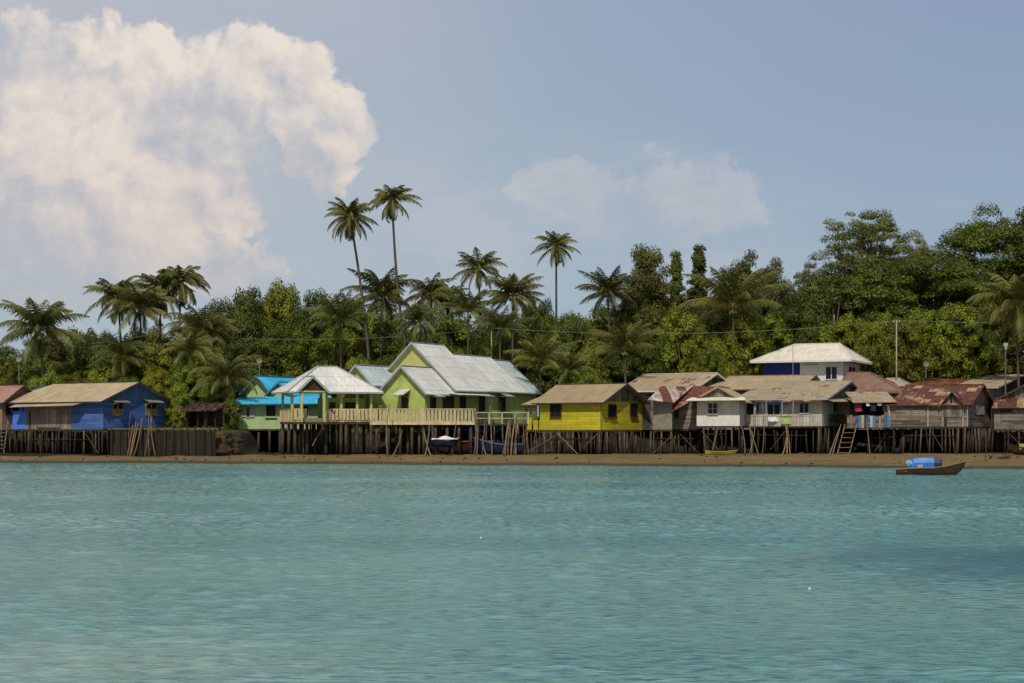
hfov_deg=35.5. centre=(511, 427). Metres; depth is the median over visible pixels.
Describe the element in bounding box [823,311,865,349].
broadleaf tree
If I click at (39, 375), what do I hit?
broadleaf tree
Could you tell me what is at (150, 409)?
window
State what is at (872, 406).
laundry
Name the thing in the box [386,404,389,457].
pole
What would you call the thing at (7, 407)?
window
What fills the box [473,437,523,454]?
wooden boat
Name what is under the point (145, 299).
coconut palm
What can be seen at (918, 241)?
broadleaf tree
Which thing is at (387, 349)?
broadleaf tree
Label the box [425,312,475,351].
broadleaf tree
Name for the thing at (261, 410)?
painted house
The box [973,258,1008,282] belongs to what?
broadleaf tree
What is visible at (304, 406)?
window
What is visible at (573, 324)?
broadleaf tree
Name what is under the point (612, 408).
window
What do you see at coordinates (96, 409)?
wooden house
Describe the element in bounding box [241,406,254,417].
window
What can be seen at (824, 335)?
broadleaf tree
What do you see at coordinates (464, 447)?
wooden boat
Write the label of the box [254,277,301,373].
broadleaf tree
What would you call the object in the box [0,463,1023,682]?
water
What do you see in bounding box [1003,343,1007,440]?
lamp post
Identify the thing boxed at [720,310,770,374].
broadleaf tree
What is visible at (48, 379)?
broadleaf tree
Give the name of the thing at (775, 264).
broadleaf tree
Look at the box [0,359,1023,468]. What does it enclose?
ground
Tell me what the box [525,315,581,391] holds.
broadleaf tree
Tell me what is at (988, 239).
broadleaf tree
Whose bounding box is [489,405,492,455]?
pole
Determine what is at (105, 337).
broadleaf tree
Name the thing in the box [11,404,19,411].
window
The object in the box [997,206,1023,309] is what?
broadleaf tree
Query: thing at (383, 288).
coconut palm
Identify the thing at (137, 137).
sky
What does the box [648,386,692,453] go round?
shed
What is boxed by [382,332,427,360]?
broadleaf tree
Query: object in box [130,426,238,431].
grass
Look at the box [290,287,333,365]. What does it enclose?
broadleaf tree
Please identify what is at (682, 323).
broadleaf tree
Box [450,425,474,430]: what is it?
tarpaulin
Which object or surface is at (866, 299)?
broadleaf tree
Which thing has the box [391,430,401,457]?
pole
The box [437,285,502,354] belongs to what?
coconut palm
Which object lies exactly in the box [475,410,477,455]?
pole
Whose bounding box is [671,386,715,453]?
shed
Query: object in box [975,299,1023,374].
broadleaf tree
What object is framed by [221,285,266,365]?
broadleaf tree
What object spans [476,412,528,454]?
boardwalk
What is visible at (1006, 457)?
driftwood
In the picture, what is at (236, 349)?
broadleaf tree
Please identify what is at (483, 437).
pole
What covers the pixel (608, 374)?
broadleaf tree
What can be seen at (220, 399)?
broadleaf tree
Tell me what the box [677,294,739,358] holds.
broadleaf tree
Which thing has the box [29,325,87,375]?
broadleaf tree
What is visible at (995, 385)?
wooden house
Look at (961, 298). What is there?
broadleaf tree
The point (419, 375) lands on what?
painted house
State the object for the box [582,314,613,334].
broadleaf tree
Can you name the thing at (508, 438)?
pole
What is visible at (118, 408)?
window
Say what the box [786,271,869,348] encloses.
broadleaf tree
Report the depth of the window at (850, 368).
174.74 m
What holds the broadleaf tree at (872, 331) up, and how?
on the ground at (249, 452)
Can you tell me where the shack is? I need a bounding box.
[175,401,226,429]
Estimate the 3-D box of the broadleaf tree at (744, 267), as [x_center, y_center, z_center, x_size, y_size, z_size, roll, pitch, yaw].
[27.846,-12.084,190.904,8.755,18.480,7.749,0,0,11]
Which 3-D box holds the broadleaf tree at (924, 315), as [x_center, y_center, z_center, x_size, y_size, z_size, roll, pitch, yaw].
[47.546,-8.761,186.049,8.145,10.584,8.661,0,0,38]
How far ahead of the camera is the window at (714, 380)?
167.92 m
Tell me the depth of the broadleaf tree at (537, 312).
195.27 m
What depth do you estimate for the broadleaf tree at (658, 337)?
186.36 m
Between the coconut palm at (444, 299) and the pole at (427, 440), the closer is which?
the pole at (427, 440)
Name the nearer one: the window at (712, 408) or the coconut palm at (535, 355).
the window at (712, 408)
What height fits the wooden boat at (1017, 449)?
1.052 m
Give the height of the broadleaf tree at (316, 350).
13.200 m
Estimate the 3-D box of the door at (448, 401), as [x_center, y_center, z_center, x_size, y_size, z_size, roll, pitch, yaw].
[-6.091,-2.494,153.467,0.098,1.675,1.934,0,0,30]
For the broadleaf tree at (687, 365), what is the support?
on the ground at (249, 452)
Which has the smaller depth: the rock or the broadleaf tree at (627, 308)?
the rock
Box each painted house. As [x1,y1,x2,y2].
[234,375,330,452]
[345,342,542,454]
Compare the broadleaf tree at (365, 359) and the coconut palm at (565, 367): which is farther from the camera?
the broadleaf tree at (365, 359)
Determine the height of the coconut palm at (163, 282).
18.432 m
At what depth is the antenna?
168.97 m
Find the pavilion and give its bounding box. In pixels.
[271,366,383,454]
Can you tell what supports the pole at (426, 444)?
on the ground at (249, 452)
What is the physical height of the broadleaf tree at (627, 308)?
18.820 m
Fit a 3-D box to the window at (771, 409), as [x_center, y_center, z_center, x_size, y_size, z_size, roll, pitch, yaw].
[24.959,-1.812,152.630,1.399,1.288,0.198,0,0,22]
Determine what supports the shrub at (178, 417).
on the ground at (249, 452)
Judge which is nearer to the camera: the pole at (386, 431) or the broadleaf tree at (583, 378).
the pole at (386, 431)
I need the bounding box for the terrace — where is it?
[370,409,475,454]
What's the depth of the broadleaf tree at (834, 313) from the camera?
195.26 m
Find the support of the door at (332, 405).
in the pavilion
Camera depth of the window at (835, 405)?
157.17 m
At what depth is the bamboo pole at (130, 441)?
147.77 m
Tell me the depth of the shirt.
152.95 m
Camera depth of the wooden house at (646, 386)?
167.34 m
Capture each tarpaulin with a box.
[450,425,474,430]
[479,426,501,432]
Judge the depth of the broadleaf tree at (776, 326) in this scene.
181.46 m
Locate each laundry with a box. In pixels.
[870,403,875,410]
[882,403,887,411]
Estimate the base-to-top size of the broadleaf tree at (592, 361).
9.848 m
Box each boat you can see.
[425,436,500,453]
[430,436,459,454]
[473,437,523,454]
[705,450,737,454]
[895,458,965,474]
[1006,443,1023,454]
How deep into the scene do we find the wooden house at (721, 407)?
149.56 m
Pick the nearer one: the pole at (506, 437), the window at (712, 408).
the pole at (506, 437)
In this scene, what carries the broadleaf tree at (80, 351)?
on the ground at (249, 452)
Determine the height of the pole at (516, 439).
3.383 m
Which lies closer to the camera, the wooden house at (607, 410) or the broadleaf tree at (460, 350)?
the wooden house at (607, 410)
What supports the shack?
on the ground at (249, 452)
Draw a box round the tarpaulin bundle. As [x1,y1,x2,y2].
[905,460,912,466]
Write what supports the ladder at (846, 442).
on the ground at (249, 452)
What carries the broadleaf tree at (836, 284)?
on the ground at (249, 452)
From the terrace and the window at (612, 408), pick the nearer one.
the terrace
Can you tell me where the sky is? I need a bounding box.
[0,0,1023,415]
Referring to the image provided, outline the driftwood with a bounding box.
[985,454,1011,458]
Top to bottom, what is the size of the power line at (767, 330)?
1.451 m
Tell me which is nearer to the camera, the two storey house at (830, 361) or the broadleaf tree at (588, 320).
the two storey house at (830, 361)
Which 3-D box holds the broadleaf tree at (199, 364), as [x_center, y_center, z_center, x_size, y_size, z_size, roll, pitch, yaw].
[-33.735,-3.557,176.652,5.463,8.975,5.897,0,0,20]
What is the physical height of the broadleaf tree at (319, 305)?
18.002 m
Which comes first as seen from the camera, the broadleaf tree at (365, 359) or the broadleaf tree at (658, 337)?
the broadleaf tree at (365, 359)
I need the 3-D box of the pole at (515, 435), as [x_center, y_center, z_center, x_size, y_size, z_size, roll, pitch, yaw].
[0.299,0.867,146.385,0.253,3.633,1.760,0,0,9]
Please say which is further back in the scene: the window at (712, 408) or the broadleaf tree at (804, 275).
the broadleaf tree at (804, 275)
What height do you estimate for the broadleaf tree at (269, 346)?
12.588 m
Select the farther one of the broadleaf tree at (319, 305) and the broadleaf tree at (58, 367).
the broadleaf tree at (319, 305)
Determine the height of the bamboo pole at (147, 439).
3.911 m
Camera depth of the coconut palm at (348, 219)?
177.71 m
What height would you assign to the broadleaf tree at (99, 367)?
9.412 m
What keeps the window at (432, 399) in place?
in the painted house at (419, 375)
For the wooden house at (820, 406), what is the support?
on the ground at (249, 452)
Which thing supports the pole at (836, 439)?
on the ground at (249, 452)
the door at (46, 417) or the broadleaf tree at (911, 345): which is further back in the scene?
the broadleaf tree at (911, 345)
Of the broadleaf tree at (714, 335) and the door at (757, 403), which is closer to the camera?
the door at (757, 403)
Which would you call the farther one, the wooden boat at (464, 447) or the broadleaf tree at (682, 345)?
the broadleaf tree at (682, 345)
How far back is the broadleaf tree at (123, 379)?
167.57 m
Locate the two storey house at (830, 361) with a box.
[750,343,871,380]
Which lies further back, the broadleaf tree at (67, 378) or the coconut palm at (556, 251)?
the coconut palm at (556, 251)
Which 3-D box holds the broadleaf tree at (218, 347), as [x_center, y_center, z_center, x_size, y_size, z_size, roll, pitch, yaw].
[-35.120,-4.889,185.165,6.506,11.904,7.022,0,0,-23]
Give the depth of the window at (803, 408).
151.56 m
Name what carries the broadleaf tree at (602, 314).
on the ground at (249, 452)
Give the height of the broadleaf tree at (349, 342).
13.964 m
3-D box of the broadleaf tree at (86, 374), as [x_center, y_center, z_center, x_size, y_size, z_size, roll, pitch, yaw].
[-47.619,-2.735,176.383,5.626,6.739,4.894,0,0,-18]
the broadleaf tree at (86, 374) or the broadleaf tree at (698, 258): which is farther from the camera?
the broadleaf tree at (698, 258)
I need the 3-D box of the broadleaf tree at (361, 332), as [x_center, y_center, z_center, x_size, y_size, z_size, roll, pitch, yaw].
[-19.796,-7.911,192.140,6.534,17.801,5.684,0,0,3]
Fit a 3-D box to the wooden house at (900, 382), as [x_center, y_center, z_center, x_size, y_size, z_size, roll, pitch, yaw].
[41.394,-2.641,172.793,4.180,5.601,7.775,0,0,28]
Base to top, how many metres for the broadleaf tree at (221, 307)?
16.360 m
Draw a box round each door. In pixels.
[37,408,59,427]
[329,402,355,419]
[443,396,453,410]
[756,402,759,425]
[943,417,946,425]
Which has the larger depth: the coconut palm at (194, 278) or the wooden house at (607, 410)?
the coconut palm at (194, 278)
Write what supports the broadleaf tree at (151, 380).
on the ground at (249, 452)
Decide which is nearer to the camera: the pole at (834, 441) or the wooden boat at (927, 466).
the wooden boat at (927, 466)
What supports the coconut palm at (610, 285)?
on the ground at (249, 452)
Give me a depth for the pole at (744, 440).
147.19 m
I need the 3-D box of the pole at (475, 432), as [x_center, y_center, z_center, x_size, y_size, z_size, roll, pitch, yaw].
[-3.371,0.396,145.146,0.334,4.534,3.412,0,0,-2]
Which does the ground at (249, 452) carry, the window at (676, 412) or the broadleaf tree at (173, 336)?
the broadleaf tree at (173, 336)
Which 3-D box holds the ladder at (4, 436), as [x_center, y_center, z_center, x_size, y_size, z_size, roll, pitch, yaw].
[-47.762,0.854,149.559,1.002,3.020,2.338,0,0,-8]
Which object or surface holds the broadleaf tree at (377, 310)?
on the ground at (249, 452)
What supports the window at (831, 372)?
in the two storey house at (830, 361)
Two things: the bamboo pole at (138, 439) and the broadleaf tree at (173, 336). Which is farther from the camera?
the broadleaf tree at (173, 336)
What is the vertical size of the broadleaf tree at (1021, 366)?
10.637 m
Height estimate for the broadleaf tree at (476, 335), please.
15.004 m
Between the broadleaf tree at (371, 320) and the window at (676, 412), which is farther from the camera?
the broadleaf tree at (371, 320)
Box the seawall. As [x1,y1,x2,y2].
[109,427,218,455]
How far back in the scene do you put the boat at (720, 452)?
145.84 m
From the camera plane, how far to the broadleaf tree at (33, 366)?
181.38 m
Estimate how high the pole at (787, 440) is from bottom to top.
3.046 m
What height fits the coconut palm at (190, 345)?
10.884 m
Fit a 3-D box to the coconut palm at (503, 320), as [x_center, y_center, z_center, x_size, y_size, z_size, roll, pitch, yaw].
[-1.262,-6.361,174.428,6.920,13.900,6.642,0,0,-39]
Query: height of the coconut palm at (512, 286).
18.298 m
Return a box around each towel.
[768,416,777,421]
[780,416,791,423]
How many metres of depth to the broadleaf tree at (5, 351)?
197.54 m
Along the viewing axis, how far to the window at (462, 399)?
155.87 m
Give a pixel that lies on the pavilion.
(343, 414)
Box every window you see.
[5,405,11,414]
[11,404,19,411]
[112,402,123,415]
[145,402,156,415]
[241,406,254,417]
[265,405,276,417]
[299,405,308,417]
[401,394,408,407]
[430,395,435,410]
[460,395,465,408]
[479,396,484,411]
[500,394,505,411]
[550,404,561,416]
[608,404,617,417]
[630,403,637,416]
[674,409,678,417]
[707,403,717,414]
[712,377,716,383]
[746,402,754,414]
[767,404,780,414]
[799,403,809,413]
[825,366,837,379]
[832,402,838,412]
[848,366,855,371]
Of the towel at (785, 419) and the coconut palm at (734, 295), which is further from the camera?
the coconut palm at (734, 295)
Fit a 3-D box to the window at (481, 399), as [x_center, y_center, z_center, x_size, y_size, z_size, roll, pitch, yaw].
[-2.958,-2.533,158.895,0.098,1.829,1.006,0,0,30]
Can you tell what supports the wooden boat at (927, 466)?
on the water
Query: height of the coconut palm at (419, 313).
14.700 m
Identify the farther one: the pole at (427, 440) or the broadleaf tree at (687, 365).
the broadleaf tree at (687, 365)
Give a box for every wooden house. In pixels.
[0,384,36,452]
[5,381,171,455]
[521,383,650,453]
[628,372,726,429]
[685,386,753,453]
[706,374,819,429]
[736,380,857,453]
[841,372,902,429]
[885,384,993,453]
[886,378,909,385]
[899,372,1023,429]
[991,385,1023,452]
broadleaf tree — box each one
[0,344,17,377]
[0,357,29,385]
[9,351,56,379]
[11,368,46,383]
[12,336,67,363]
[27,369,64,438]
[27,369,73,380]
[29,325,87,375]
[44,359,87,377]
[59,370,89,382]
[63,328,109,376]
[78,373,89,380]
[80,330,122,363]
[84,355,141,381]
[87,364,133,381]
[112,372,138,381]
[125,320,171,367]
[127,340,171,389]
[141,368,173,405]
[157,340,195,368]
[160,358,194,392]
[167,365,208,407]
[168,308,213,341]
[185,341,227,365]
[189,357,234,392]
[192,296,241,361]
[193,362,236,408]
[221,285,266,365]
[223,332,269,406]
[246,325,306,378]
[247,312,308,374]
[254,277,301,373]
[260,291,293,306]
[274,323,333,397]
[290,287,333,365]
[309,293,372,323]
[311,322,366,397]
[320,289,372,357]
[336,357,369,397]
[344,310,380,358]
[346,352,371,428]
[355,322,402,363]
[372,300,408,337]
[372,355,393,364]
[375,356,394,443]
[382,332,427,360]
[389,321,429,425]
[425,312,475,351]
[441,339,463,353]
[457,333,498,358]
[469,312,504,355]
[490,326,550,373]
[509,315,546,404]
[521,290,554,417]
[523,330,578,397]
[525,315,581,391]
[551,308,606,374]
[560,345,603,382]
[561,370,598,432]
[579,338,621,382]
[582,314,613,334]
[583,304,632,380]
[605,322,654,382]
[606,325,666,382]
[610,268,657,372]
[613,292,668,323]
[630,243,679,328]
[647,325,682,372]
[649,302,710,372]
[665,250,689,337]
[675,327,731,375]
[676,335,706,370]
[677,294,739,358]
[684,243,712,327]
[696,345,728,377]
[709,324,757,372]
[710,249,778,321]
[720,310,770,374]
[744,256,795,324]
[752,312,793,370]
[767,287,819,351]
[775,312,834,345]
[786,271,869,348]
[793,262,830,294]
[807,208,922,289]
[815,295,850,345]
[821,263,866,346]
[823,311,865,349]
[826,273,907,345]
[834,259,927,345]
[853,309,904,377]
[869,245,998,319]
[872,284,935,315]
[872,316,940,382]
[901,307,953,376]
[902,237,928,285]
[912,278,960,309]
[917,301,1000,376]
[919,201,1023,286]
[921,302,997,378]
[950,277,1023,340]
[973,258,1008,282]
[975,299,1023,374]
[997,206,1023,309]
[997,308,1023,373]
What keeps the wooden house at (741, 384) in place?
on the pole at (744, 440)
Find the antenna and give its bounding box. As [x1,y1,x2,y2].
[257,358,261,374]
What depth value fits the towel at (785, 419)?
150.54 m
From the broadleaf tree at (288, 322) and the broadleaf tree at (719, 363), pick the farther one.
the broadleaf tree at (288, 322)
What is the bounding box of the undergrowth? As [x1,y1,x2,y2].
[167,377,1023,429]
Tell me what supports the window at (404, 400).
in the painted house at (419, 375)
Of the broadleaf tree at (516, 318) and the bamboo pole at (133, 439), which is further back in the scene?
the broadleaf tree at (516, 318)
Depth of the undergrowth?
171.76 m
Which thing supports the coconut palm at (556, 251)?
on the ground at (249, 452)
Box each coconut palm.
[0,297,89,377]
[83,275,146,342]
[88,333,158,379]
[104,279,182,340]
[124,269,194,367]
[143,265,210,361]
[160,331,220,396]
[161,304,240,360]
[189,349,265,429]
[299,290,381,367]
[324,197,378,359]
[341,267,424,358]
[368,184,421,348]
[389,300,452,341]
[401,272,461,342]
[422,284,470,345]
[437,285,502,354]
[452,247,507,341]
[472,305,536,359]
[477,271,544,364]
[503,333,575,417]
[531,231,581,323]
[540,350,595,383]
[574,265,643,372]
[587,319,663,382]
[673,266,796,374]
[965,273,1023,387]
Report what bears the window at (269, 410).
in the painted house at (261, 410)
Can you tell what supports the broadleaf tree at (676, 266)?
on the ground at (249, 452)
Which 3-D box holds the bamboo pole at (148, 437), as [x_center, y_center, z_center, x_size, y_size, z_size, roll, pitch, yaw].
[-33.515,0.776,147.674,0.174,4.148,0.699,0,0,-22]
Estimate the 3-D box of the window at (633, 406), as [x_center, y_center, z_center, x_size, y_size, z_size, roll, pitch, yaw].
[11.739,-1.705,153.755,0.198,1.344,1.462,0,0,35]
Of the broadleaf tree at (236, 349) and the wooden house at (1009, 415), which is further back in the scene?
the broadleaf tree at (236, 349)
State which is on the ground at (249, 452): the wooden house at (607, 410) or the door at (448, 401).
the wooden house at (607, 410)
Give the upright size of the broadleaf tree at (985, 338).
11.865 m
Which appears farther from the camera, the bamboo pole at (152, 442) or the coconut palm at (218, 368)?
the coconut palm at (218, 368)
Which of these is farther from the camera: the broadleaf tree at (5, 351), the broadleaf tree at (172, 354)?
the broadleaf tree at (5, 351)
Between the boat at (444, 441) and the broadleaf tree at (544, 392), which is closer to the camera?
the boat at (444, 441)
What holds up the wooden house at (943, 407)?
on the ground at (249, 452)
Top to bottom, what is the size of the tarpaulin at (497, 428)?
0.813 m
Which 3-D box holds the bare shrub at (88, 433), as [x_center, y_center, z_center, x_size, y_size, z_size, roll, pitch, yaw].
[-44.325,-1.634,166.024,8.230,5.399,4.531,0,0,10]
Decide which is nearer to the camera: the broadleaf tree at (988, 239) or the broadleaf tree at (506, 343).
the broadleaf tree at (506, 343)
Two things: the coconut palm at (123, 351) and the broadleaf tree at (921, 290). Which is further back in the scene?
the broadleaf tree at (921, 290)
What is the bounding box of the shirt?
[855,403,861,411]
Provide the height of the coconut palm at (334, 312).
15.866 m
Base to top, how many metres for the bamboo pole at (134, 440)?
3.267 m
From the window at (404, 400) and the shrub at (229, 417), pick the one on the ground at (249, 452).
the shrub at (229, 417)
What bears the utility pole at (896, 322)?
on the ground at (249, 452)
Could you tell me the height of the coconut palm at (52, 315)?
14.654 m
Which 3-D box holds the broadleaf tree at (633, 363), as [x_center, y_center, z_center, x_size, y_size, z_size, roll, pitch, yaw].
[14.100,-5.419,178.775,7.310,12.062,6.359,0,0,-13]
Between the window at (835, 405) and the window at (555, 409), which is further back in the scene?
the window at (835, 405)
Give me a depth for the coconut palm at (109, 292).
179.16 m
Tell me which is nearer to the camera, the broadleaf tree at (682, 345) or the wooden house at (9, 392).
the wooden house at (9, 392)
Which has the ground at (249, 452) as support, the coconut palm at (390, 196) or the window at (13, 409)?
the coconut palm at (390, 196)
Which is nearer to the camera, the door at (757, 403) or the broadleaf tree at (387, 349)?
the door at (757, 403)
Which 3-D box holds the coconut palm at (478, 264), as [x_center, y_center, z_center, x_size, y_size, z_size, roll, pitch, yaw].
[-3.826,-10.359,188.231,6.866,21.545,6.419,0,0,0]
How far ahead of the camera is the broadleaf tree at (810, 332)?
182.16 m
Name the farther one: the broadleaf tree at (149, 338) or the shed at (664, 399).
the broadleaf tree at (149, 338)
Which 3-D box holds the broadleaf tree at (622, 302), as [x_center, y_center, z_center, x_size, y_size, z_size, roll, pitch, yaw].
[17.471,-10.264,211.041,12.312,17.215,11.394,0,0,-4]
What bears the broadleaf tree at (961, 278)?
on the ground at (249, 452)
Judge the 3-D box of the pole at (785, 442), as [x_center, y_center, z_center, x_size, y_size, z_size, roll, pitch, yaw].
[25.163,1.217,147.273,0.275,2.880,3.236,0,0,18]
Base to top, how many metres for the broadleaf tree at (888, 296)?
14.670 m
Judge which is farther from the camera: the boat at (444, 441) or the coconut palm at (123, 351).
the coconut palm at (123, 351)
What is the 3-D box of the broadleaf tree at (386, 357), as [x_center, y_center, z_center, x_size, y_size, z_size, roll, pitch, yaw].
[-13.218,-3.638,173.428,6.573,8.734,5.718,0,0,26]
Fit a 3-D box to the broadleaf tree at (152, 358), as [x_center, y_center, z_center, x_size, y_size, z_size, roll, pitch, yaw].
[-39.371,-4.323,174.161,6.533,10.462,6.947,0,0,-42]
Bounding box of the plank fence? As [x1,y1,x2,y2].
[847,415,889,427]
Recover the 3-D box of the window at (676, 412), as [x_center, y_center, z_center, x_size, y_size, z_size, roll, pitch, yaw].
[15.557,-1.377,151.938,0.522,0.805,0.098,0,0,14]
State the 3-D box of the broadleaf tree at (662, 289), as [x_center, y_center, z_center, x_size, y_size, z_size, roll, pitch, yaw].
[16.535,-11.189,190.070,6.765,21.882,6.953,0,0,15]
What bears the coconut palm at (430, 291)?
on the ground at (249, 452)
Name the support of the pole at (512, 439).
on the ground at (249, 452)
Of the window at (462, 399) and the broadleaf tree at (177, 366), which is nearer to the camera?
the window at (462, 399)
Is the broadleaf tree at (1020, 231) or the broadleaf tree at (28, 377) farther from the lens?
the broadleaf tree at (1020, 231)
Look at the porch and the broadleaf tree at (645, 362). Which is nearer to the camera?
the porch
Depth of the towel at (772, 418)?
151.01 m
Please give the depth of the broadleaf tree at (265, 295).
209.73 m
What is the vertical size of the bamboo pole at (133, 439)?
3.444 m
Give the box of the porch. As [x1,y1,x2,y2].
[845,392,921,453]
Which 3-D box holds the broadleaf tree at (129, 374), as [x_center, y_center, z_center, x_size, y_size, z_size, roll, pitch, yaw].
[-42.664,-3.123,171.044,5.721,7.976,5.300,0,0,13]
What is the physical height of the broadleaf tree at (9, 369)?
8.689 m
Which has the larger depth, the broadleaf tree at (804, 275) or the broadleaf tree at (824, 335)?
the broadleaf tree at (804, 275)
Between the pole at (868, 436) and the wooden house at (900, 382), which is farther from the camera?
the wooden house at (900, 382)
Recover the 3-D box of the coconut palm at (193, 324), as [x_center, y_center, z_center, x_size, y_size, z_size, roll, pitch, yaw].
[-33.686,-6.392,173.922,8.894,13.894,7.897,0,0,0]
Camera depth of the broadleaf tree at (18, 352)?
191.11 m
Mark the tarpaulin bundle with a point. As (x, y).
(908, 463)
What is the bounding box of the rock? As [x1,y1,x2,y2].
[234,448,239,454]
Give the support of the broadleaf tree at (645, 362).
on the ground at (249, 452)
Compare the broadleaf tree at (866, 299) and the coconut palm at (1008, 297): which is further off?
the broadleaf tree at (866, 299)
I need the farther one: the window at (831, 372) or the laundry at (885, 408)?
the window at (831, 372)
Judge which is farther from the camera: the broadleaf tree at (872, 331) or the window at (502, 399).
the broadleaf tree at (872, 331)
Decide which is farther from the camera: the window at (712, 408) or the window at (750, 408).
the window at (750, 408)
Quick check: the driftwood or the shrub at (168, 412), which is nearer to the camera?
the driftwood
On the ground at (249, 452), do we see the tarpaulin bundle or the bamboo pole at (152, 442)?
the bamboo pole at (152, 442)
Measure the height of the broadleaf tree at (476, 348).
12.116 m
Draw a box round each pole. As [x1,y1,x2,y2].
[127,426,132,455]
[129,422,135,456]
[130,423,137,456]
[133,419,141,456]
[144,418,151,457]
[148,417,149,456]
[151,427,155,456]
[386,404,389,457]
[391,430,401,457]
[423,432,430,455]
[424,425,429,455]
[473,408,476,455]
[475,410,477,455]
[482,421,484,454]
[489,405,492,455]
[504,420,509,454]
[507,420,511,454]
[510,423,514,454]
[513,418,516,454]
[515,420,518,454]
[741,424,745,453]
[762,403,763,454]
[782,426,787,454]
[785,424,787,454]
[829,427,839,453]
[832,424,840,454]
[866,418,869,454]
[893,320,899,379]
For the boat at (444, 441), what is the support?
on the ground at (249, 452)
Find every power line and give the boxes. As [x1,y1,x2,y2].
[9,328,485,350]
[496,320,1012,333]
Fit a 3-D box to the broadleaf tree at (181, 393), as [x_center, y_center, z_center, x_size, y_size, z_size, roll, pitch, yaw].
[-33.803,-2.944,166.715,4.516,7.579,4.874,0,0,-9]
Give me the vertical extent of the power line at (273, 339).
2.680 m
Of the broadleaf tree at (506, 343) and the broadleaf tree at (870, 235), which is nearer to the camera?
the broadleaf tree at (506, 343)
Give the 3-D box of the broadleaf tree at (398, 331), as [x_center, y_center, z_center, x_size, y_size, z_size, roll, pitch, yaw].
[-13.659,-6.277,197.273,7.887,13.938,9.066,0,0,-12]
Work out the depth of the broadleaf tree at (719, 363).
171.43 m
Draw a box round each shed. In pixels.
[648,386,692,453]
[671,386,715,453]
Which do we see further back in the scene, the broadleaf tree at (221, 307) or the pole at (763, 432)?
the broadleaf tree at (221, 307)
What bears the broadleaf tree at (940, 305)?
on the ground at (249, 452)
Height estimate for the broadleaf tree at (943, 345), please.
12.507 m
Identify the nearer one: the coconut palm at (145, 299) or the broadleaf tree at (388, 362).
the broadleaf tree at (388, 362)
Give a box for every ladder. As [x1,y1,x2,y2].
[0,421,7,452]
[837,424,856,454]
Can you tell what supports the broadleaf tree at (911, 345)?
on the ground at (249, 452)
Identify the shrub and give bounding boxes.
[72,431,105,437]
[162,398,179,426]
[171,404,185,427]
[223,396,242,428]
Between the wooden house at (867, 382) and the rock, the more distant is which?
the wooden house at (867, 382)

